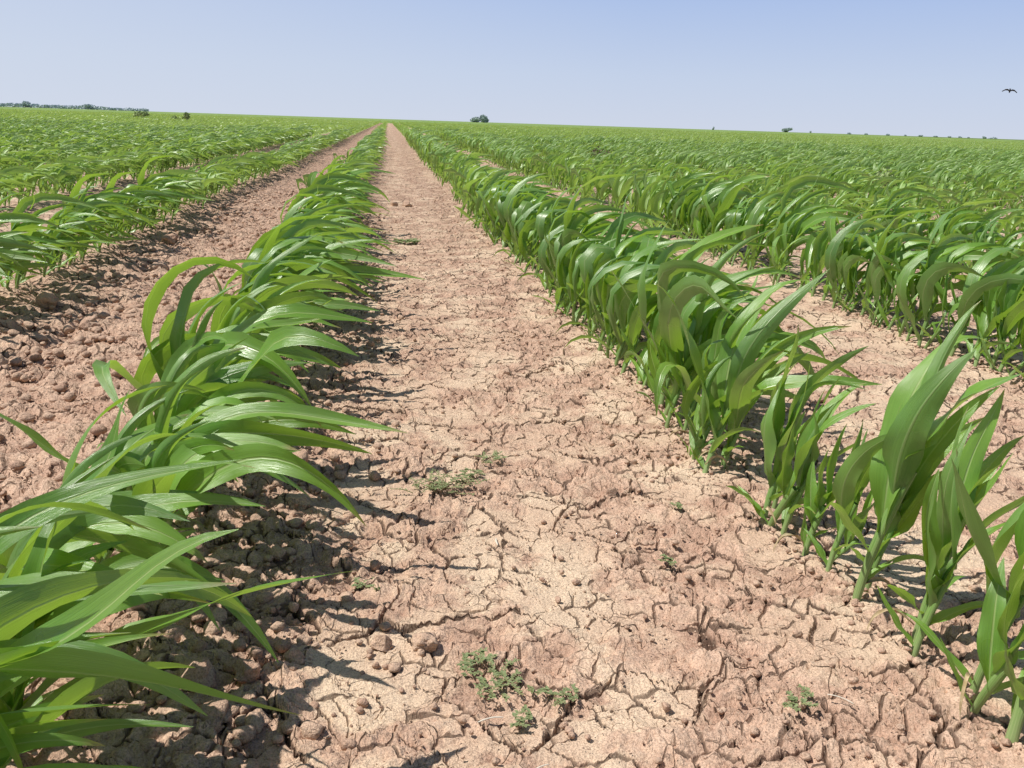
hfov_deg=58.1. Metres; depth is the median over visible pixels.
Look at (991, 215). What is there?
sorghum plant
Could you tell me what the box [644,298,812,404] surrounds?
sorghum plant
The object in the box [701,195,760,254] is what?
sorghum plant
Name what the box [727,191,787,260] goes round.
sorghum plant
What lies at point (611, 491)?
soil clod
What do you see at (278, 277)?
sorghum plant
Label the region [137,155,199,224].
sorghum plant
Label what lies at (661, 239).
sorghum plant
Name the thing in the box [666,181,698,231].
sorghum plant
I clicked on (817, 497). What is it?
sorghum plant
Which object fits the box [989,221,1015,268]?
sorghum plant
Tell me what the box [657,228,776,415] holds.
sorghum plant
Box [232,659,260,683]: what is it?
soil clod
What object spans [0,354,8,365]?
soil clod
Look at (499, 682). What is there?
weed
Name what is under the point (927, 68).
sky
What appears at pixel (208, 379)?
sorghum plant
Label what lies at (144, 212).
sorghum plant
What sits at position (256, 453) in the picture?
sorghum plant
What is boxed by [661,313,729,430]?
sorghum plant
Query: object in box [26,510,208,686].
sorghum plant
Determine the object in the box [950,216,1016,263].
sorghum plant
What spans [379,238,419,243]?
weed
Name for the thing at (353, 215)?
sorghum plant
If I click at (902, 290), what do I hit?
sorghum plant
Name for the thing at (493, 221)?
sorghum plant
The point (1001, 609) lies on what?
sorghum plant
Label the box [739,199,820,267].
sorghum plant
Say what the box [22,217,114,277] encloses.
sorghum plant
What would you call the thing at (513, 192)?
sorghum plant
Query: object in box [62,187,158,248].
sorghum plant
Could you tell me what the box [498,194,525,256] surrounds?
sorghum plant
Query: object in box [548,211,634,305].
sorghum plant
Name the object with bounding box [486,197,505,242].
sorghum plant
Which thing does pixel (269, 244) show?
sorghum plant
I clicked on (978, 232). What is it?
sorghum plant
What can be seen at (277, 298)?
sorghum plant
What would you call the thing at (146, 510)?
sorghum plant
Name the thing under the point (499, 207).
sorghum plant
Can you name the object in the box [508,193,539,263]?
sorghum plant
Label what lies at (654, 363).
sorghum plant
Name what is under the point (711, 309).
sorghum plant
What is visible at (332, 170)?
sorghum plant
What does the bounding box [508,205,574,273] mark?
sorghum plant
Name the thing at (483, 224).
sorghum plant
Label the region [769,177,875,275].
sorghum plant
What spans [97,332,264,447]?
sorghum plant
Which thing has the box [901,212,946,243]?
sorghum plant
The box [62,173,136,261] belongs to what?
sorghum plant
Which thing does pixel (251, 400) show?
sorghum plant
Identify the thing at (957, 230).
sorghum plant
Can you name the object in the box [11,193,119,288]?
sorghum plant
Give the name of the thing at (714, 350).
sorghum plant
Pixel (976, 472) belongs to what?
sorghum plant
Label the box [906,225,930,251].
sorghum plant
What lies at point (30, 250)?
sorghum plant
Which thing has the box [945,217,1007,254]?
sorghum plant
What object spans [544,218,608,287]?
sorghum plant
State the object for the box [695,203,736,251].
sorghum plant
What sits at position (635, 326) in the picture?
sorghum plant
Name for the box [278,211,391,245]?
sorghum plant
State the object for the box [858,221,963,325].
sorghum plant
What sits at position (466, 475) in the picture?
weed
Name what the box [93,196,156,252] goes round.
sorghum plant
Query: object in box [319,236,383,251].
sorghum plant
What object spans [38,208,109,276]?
sorghum plant
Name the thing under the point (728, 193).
sorghum plant
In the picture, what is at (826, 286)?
sorghum plant
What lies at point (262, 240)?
sorghum plant
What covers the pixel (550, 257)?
sorghum plant
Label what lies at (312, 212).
sorghum plant
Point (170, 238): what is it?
soil clod
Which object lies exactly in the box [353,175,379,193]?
sorghum plant
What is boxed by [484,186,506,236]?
sorghum plant
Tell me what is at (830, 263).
sorghum plant
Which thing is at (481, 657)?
weed
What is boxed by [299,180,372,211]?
sorghum plant
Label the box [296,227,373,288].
sorghum plant
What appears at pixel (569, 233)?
sorghum plant
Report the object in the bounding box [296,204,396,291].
sorghum plant
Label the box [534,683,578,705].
weed
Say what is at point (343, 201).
sorghum plant
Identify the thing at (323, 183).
sorghum plant
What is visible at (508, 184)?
sorghum plant
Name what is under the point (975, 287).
sorghum plant
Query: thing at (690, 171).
sorghum plant
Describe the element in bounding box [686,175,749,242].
sorghum plant
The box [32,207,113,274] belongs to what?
sorghum plant
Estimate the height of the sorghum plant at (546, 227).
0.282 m
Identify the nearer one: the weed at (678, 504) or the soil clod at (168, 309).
the weed at (678, 504)
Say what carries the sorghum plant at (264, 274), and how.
on the ground
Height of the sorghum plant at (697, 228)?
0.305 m
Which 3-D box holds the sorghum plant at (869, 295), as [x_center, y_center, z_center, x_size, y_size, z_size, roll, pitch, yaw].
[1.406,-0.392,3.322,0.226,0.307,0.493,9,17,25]
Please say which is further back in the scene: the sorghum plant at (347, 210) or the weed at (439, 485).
the sorghum plant at (347, 210)
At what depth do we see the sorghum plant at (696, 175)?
5.46 m
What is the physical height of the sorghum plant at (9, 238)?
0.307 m
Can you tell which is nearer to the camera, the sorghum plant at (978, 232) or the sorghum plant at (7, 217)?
the sorghum plant at (7, 217)
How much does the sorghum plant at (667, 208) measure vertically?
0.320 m
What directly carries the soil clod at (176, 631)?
on the ground
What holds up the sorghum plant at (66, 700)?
on the ground
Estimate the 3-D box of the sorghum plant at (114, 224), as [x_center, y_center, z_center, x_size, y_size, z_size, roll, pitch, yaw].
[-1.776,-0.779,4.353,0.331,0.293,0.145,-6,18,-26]
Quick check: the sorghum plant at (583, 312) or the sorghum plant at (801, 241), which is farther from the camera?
the sorghum plant at (801, 241)
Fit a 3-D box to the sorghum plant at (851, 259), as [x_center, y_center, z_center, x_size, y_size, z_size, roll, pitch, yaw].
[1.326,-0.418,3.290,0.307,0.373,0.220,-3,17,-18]
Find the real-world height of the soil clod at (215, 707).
0.032 m
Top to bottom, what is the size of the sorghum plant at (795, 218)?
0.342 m
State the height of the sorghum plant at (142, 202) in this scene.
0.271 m
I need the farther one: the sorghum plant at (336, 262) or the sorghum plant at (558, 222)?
the sorghum plant at (558, 222)
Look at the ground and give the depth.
1.45 m
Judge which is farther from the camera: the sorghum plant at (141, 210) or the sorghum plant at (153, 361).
the sorghum plant at (141, 210)
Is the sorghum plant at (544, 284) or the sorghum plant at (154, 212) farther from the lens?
the sorghum plant at (154, 212)
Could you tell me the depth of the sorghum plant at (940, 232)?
4.64 m
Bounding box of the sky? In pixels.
[0,0,1023,139]
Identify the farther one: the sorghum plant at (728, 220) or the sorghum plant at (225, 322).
the sorghum plant at (728, 220)
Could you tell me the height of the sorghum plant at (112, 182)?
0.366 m
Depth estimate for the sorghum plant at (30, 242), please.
3.07 m
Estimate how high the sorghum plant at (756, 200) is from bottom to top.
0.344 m
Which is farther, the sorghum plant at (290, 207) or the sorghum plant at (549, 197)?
the sorghum plant at (549, 197)
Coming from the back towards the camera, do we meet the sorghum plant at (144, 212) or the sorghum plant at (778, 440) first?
the sorghum plant at (144, 212)
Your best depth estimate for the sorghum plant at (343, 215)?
3.62 m
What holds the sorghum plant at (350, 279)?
on the ground
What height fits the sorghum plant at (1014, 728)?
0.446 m
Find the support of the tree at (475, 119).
on the ground
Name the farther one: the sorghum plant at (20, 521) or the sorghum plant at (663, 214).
the sorghum plant at (663, 214)
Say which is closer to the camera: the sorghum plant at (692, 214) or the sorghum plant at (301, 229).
the sorghum plant at (301, 229)
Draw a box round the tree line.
[0,103,148,110]
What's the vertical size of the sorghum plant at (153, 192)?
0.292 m
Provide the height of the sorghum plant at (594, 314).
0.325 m
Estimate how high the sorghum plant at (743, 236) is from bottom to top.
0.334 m
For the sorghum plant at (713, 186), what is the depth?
5.07 m
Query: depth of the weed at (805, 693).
1.06 m
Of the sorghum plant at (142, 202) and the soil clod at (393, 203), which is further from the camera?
the soil clod at (393, 203)
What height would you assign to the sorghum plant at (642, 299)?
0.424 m
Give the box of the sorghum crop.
[0,107,1023,242]
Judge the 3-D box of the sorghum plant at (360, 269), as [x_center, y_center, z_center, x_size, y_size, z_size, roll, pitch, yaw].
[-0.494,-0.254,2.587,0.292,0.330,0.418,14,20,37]
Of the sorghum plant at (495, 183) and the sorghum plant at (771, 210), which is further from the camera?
the sorghum plant at (495, 183)
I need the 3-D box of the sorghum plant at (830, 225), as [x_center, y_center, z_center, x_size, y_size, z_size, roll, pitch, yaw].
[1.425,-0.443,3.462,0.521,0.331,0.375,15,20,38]
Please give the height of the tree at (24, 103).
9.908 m
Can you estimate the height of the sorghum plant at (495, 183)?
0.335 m
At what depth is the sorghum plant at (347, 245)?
3.34 m
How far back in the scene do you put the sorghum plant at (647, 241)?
2.54 m
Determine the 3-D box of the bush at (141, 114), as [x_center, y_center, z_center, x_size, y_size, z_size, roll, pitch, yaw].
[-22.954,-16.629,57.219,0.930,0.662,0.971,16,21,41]
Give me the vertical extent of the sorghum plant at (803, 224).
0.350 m
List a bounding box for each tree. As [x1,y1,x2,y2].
[21,101,30,106]
[83,104,96,107]
[470,117,479,121]
[480,115,488,122]
[781,128,792,131]
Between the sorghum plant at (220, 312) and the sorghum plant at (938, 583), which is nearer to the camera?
the sorghum plant at (938, 583)
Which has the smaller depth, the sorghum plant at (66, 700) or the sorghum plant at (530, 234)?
the sorghum plant at (66, 700)
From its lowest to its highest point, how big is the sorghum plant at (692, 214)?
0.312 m
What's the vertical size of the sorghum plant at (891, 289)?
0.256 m
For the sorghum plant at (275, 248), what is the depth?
2.43 m
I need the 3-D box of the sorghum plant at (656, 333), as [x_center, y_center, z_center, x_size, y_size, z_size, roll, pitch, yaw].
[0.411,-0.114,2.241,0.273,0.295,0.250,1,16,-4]
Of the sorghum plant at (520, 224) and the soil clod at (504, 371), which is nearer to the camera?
the soil clod at (504, 371)
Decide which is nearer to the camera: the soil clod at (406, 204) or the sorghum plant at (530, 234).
the sorghum plant at (530, 234)
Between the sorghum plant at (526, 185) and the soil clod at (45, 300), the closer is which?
the soil clod at (45, 300)
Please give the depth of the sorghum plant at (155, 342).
2.02 m
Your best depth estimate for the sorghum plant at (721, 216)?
4.62 m
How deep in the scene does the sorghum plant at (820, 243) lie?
3.60 m
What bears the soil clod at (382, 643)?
on the ground
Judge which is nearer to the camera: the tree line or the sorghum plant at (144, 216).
the sorghum plant at (144, 216)
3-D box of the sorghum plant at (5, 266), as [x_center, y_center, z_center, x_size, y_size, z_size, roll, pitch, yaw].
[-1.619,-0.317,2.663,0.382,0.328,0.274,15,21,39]
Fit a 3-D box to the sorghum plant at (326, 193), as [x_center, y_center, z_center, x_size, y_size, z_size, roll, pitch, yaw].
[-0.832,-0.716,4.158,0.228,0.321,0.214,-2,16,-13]
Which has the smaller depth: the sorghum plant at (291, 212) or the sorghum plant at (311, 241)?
the sorghum plant at (311, 241)
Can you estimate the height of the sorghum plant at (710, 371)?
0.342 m
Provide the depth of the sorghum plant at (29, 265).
3.07 m
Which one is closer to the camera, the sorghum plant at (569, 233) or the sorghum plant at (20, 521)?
the sorghum plant at (20, 521)
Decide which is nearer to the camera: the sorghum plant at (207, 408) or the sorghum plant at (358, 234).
the sorghum plant at (207, 408)
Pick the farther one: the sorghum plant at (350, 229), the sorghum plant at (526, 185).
the sorghum plant at (526, 185)
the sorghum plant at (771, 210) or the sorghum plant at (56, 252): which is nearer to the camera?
the sorghum plant at (56, 252)
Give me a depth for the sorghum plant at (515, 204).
4.47 m
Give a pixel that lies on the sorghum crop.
(79, 142)
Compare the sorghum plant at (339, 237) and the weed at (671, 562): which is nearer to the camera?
the weed at (671, 562)
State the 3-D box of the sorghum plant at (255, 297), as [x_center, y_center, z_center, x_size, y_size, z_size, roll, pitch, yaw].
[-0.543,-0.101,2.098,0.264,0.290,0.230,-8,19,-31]
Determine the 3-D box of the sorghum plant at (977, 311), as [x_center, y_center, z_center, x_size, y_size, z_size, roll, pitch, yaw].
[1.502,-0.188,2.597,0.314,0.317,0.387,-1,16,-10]
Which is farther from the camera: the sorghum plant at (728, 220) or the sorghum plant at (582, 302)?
the sorghum plant at (728, 220)
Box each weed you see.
[351,577,384,589]
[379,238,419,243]
[390,468,489,494]
[454,467,484,479]
[457,662,475,675]
[459,647,497,675]
[473,450,507,463]
[473,658,533,701]
[510,704,532,727]
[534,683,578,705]
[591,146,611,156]
[657,554,676,565]
[670,502,682,508]
[782,684,818,712]
[870,166,896,197]
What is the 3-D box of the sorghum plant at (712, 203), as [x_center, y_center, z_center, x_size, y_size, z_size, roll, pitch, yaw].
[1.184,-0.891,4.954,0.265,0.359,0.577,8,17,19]
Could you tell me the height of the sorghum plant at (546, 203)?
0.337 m
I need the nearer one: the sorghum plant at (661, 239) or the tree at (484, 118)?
the sorghum plant at (661, 239)
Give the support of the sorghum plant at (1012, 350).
on the ground
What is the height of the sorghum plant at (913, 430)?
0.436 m
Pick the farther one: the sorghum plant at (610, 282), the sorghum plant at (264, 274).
the sorghum plant at (610, 282)
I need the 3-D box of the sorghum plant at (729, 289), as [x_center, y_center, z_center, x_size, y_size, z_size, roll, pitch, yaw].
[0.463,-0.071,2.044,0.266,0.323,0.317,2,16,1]
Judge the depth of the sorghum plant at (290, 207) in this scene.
4.06 m
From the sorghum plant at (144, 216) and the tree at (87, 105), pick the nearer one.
the sorghum plant at (144, 216)
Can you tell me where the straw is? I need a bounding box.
[478,716,502,721]
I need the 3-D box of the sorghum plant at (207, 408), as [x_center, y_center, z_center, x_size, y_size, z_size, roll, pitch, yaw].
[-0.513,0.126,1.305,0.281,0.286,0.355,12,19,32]
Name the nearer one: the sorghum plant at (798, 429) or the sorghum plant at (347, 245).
the sorghum plant at (798, 429)
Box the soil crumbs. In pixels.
[0,184,1023,767]
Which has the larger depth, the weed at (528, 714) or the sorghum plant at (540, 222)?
the sorghum plant at (540, 222)
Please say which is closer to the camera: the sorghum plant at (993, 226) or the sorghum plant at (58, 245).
the sorghum plant at (58, 245)
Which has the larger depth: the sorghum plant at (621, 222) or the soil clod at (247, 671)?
the sorghum plant at (621, 222)
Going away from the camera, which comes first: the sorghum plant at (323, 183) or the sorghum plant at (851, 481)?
the sorghum plant at (851, 481)
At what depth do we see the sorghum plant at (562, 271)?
3.13 m
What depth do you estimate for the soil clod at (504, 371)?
2.40 m
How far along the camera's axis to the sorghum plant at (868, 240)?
3.05 m
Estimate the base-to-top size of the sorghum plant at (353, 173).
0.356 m
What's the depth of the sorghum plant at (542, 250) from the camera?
3.38 m
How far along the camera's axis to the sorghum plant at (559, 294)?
3.12 m
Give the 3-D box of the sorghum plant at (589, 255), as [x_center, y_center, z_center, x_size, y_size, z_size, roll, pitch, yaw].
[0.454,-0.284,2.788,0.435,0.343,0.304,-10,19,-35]
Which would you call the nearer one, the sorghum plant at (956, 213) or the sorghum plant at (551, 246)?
the sorghum plant at (551, 246)
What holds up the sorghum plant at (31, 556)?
on the ground
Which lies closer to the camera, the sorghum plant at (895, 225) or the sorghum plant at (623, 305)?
the sorghum plant at (623, 305)
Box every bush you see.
[133,111,148,116]
[182,112,189,119]
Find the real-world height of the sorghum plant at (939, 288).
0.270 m
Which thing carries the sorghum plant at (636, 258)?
on the ground
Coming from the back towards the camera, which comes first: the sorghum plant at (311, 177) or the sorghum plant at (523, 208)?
the sorghum plant at (311, 177)
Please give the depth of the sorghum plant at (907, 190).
5.12 m
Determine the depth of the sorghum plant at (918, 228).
4.79 m
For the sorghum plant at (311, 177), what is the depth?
5.02 m
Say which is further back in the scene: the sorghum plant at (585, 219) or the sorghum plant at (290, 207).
the sorghum plant at (290, 207)
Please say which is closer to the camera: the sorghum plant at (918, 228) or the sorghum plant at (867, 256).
the sorghum plant at (867, 256)
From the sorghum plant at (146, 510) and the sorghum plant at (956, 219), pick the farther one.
the sorghum plant at (956, 219)
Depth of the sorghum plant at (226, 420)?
1.29 m
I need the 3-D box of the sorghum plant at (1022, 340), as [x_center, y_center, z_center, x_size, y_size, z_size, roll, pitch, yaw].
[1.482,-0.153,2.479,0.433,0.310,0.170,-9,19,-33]
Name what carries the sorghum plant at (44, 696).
on the ground
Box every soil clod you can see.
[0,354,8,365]
[34,292,58,309]
[78,316,100,329]
[150,261,168,270]
[160,304,175,317]
[160,623,185,641]
[161,233,178,244]
[177,657,215,687]
[193,697,228,724]
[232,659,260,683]
[284,647,305,662]
[370,635,392,651]
[390,201,397,205]
[402,201,412,206]
[412,632,437,652]
[499,367,513,376]
[600,487,617,496]
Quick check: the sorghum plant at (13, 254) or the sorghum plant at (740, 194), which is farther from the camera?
the sorghum plant at (740, 194)
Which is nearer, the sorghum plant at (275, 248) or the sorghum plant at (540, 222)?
the sorghum plant at (275, 248)
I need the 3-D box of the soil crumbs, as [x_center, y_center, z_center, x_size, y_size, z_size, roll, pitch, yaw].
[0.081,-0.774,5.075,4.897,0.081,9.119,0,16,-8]
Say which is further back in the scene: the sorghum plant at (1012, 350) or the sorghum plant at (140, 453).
the sorghum plant at (1012, 350)
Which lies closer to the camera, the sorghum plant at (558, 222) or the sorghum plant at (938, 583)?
the sorghum plant at (938, 583)
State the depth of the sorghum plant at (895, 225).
4.99 m
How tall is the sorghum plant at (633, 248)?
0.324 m
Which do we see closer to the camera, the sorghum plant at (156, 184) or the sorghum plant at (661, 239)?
the sorghum plant at (661, 239)
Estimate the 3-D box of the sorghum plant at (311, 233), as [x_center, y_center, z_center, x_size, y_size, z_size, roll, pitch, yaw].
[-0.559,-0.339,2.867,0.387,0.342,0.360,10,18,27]
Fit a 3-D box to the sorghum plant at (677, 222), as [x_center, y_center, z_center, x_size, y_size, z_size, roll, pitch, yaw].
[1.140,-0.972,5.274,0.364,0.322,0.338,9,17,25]
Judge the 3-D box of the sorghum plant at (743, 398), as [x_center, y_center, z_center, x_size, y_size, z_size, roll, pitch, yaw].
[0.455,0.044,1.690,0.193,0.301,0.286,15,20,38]
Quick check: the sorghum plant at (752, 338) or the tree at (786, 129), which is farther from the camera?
the tree at (786, 129)
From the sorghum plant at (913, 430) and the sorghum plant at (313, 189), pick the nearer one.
the sorghum plant at (913, 430)
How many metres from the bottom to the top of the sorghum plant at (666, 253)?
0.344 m
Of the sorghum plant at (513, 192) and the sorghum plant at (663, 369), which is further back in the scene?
the sorghum plant at (513, 192)
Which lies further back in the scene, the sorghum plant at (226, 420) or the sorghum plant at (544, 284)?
the sorghum plant at (544, 284)
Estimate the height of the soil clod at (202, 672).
0.038 m
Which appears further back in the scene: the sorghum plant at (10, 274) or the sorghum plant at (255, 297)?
the sorghum plant at (10, 274)
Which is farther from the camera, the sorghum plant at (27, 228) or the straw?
the sorghum plant at (27, 228)
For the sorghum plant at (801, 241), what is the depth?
3.93 m
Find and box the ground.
[0,123,1023,767]
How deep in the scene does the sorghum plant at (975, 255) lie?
2.98 m
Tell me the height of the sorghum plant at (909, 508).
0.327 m
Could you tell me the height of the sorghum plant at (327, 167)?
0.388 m
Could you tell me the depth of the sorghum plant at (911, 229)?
4.91 m
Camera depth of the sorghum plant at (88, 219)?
3.64 m
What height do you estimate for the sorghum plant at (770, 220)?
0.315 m
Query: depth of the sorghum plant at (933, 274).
2.78 m
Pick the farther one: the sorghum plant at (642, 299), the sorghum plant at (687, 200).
the sorghum plant at (687, 200)
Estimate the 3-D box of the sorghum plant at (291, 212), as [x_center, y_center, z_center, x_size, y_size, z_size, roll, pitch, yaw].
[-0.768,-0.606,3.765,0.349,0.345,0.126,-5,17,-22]
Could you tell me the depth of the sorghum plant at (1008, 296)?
2.55 m
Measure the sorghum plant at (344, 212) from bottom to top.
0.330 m
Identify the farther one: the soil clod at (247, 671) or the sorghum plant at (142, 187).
the sorghum plant at (142, 187)
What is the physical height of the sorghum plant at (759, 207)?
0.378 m
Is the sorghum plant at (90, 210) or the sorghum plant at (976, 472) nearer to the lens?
the sorghum plant at (976, 472)
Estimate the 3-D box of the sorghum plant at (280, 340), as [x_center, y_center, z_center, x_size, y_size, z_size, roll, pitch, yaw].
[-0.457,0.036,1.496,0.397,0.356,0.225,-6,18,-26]
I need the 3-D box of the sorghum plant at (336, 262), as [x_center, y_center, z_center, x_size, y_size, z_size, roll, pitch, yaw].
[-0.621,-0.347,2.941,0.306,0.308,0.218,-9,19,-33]
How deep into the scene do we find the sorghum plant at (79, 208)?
3.87 m
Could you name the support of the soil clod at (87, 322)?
on the ground
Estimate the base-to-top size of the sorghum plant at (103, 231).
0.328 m
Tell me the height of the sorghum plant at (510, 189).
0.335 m
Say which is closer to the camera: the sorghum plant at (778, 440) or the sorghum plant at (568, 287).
the sorghum plant at (778, 440)
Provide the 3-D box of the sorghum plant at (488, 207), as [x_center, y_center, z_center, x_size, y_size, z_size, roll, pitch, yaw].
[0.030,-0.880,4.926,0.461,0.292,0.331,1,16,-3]
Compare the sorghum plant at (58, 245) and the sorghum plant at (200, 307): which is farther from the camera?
the sorghum plant at (58, 245)
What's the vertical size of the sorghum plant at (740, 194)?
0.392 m
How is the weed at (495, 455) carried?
on the ground
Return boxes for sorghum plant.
[0,192,79,281]
[0,208,67,272]
[0,210,60,264]
[0,220,81,288]
[0,221,67,250]
[0,224,57,282]
[0,226,48,262]
[0,250,62,281]
[0,263,27,278]
[0,387,310,551]
[0,388,251,592]
[0,433,350,712]
[0,457,278,662]
[0,459,301,715]
[0,569,201,767]
[0,633,207,767]
[0,694,122,767]
[2,230,57,270]
[4,559,223,705]
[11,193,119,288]
[12,223,100,283]
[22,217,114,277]
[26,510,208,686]
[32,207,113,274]
[33,211,112,272]
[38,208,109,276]
[57,192,137,270]
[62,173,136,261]
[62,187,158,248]
[62,385,300,563]
[63,186,142,259]
[64,179,148,262]
[64,207,136,266]
[79,203,155,262]
[92,299,357,414]
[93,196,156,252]
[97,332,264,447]
[104,172,158,244]
[107,187,170,246]
[113,185,176,241]
[113,196,164,242]
[114,370,406,530]
[117,421,366,630]
[121,187,164,237]
[124,257,371,412]
[126,177,213,232]
[126,183,185,231]
[127,182,191,233]
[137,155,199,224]
[138,180,193,231]
[138,347,354,525]
[143,285,341,368]
[149,178,211,227]
[154,337,290,510]
[159,282,305,404]
[204,261,341,295]
[205,293,290,401]
[210,295,269,405]
[221,232,364,326]
[224,357,312,406]
[228,281,307,371]
[232,223,384,295]
[234,280,339,381]
[237,256,331,306]
[242,222,360,292]
[242,231,424,293]
[243,254,340,318]
[244,236,387,291]
[258,215,375,312]
[265,268,378,319]
[271,220,394,295]
[273,202,338,254]
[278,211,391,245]
[280,194,380,264]
[282,194,367,249]
[287,196,341,221]
[290,242,354,295]
[292,184,384,231]
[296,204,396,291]
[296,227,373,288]
[297,197,345,228]
[297,241,366,291]
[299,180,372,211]
[303,219,386,264]
[305,179,334,202]
[306,172,388,215]
[307,171,389,208]
[311,191,345,214]
[311,214,371,255]
[313,192,368,226]
[318,163,365,200]
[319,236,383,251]
[320,196,380,239]
[327,168,365,208]
[327,169,394,213]
[328,213,371,238]
[330,180,382,219]
[332,209,364,220]
[333,180,387,224]
[342,196,378,207]
[346,191,373,207]
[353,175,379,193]
[466,185,502,229]
[473,189,505,233]
[475,190,504,244]
[482,181,503,231]
[483,177,550,236]
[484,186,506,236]
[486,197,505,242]
[489,180,514,200]
[490,180,561,241]
[494,211,557,265]
[495,181,551,247]
[497,184,534,228]
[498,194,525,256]
[499,175,559,252]
[499,180,554,245]
[501,186,554,243]
[503,173,582,256]
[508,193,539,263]
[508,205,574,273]
[511,180,558,244]
[511,185,552,248]
[516,190,610,262]
[517,202,581,265]
[517,227,598,292]
[519,200,563,256]
[529,186,633,276]
[531,197,605,270]
[535,215,563,277]
[536,220,628,315]
[538,222,584,289]
[538,225,574,297]
[542,173,677,305]
[542,198,629,285]
[543,215,612,289]
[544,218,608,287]
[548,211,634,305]
[553,229,608,314]
[554,222,637,325]
[556,261,656,350]
[563,236,602,316]
[563,264,659,366]
[572,234,666,341]
[574,237,629,325]
[578,230,747,335]
[579,247,612,318]
[583,235,686,357]
[594,193,686,305]
[594,220,675,332]
[594,245,663,347]
[605,245,704,348]
[612,272,775,427]
[620,222,716,377]
[620,241,751,357]
[620,274,669,374]
[629,225,840,385]
[631,273,741,388]
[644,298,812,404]
[652,180,678,226]
[652,275,776,393]
[654,269,881,472]
[654,301,825,447]
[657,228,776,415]
[658,188,697,235]
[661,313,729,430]
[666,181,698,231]
[667,192,740,241]
[669,296,811,436]
[670,167,722,228]
[670,172,712,221]
[672,177,714,238]
[676,189,712,238]
[676,306,857,459]
[678,266,814,418]
[680,196,697,238]
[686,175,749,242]
[691,180,734,241]
[693,209,711,240]
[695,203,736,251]
[698,183,757,241]
[698,326,851,468]
[701,185,751,238]
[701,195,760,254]
[706,175,768,251]
[707,205,758,259]
[710,196,751,256]
[720,192,754,257]
[722,197,776,265]
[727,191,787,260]
[727,326,867,526]
[728,194,779,261]
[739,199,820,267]
[742,225,826,267]
[746,192,781,269]
[747,191,820,269]
[747,207,802,269]
[757,212,827,275]
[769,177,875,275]
[769,205,862,284]
[771,390,824,515]
[773,204,834,276]
[773,424,873,561]
[780,377,875,534]
[787,224,857,288]
[803,422,885,571]
[805,215,869,296]
[822,226,877,300]
[824,218,891,308]
[826,207,904,305]
[826,215,941,302]
[828,215,908,310]
[830,301,1023,600]
[837,234,889,311]
[850,386,999,592]
[853,209,967,321]
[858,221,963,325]
[858,234,971,329]
[860,232,928,316]
[866,389,1023,640]
[877,257,962,327]
[877,448,1023,656]
[882,187,947,235]
[885,207,932,242]
[886,209,924,242]
[893,241,1013,336]
[896,244,971,341]
[897,199,1019,348]
[897,458,1023,716]
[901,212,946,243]
[906,213,934,250]
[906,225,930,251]
[914,208,967,250]
[919,260,985,344]
[926,208,1002,250]
[933,218,1006,256]
[940,213,997,255]
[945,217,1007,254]
[949,247,1023,356]
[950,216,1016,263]
[953,229,1002,265]
[967,226,1015,266]
[967,259,1023,359]
[971,208,1023,262]
[973,255,1023,366]
[979,285,1023,375]
[982,265,1023,369]
[984,220,1023,271]
[987,239,1023,270]
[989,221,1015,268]
[998,325,1023,379]
[1004,650,1023,743]
[1011,236,1023,258]
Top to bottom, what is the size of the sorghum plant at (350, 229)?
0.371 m
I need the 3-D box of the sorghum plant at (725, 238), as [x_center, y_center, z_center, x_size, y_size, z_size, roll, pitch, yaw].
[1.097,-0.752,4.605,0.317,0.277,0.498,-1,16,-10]
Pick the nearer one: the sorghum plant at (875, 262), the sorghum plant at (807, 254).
the sorghum plant at (875, 262)
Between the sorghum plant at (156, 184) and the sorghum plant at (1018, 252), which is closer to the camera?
the sorghum plant at (1018, 252)
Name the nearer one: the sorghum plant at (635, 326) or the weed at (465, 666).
the weed at (465, 666)
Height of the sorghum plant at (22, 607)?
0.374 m
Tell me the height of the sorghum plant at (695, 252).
0.400 m
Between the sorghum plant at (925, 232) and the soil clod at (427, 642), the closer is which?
the soil clod at (427, 642)
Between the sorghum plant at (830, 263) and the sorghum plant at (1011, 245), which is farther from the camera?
the sorghum plant at (1011, 245)
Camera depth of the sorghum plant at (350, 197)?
4.58 m
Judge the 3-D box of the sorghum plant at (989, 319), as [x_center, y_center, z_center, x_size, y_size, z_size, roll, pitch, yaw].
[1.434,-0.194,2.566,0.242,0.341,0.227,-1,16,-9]
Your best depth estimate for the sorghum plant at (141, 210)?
4.86 m
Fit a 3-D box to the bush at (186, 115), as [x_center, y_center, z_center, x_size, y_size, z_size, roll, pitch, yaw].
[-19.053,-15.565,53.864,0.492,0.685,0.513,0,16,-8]
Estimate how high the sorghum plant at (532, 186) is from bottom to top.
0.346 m
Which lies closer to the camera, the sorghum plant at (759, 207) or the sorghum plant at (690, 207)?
the sorghum plant at (759, 207)
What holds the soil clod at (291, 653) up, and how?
on the ground
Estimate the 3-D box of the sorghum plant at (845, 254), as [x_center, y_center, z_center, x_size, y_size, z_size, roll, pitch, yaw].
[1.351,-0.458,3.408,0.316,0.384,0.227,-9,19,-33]
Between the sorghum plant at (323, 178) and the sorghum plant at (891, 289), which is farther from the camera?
the sorghum plant at (323, 178)
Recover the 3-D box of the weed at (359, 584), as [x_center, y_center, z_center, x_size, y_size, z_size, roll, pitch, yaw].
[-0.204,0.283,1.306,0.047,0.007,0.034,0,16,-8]
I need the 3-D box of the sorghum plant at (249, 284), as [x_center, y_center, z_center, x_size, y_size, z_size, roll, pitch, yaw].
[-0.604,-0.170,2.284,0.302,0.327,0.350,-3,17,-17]
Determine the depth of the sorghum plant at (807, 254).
3.73 m
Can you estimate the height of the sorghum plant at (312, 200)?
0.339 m
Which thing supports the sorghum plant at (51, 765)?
on the ground
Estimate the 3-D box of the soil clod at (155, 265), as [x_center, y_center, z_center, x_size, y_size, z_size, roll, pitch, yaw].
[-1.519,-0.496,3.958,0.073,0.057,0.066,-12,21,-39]

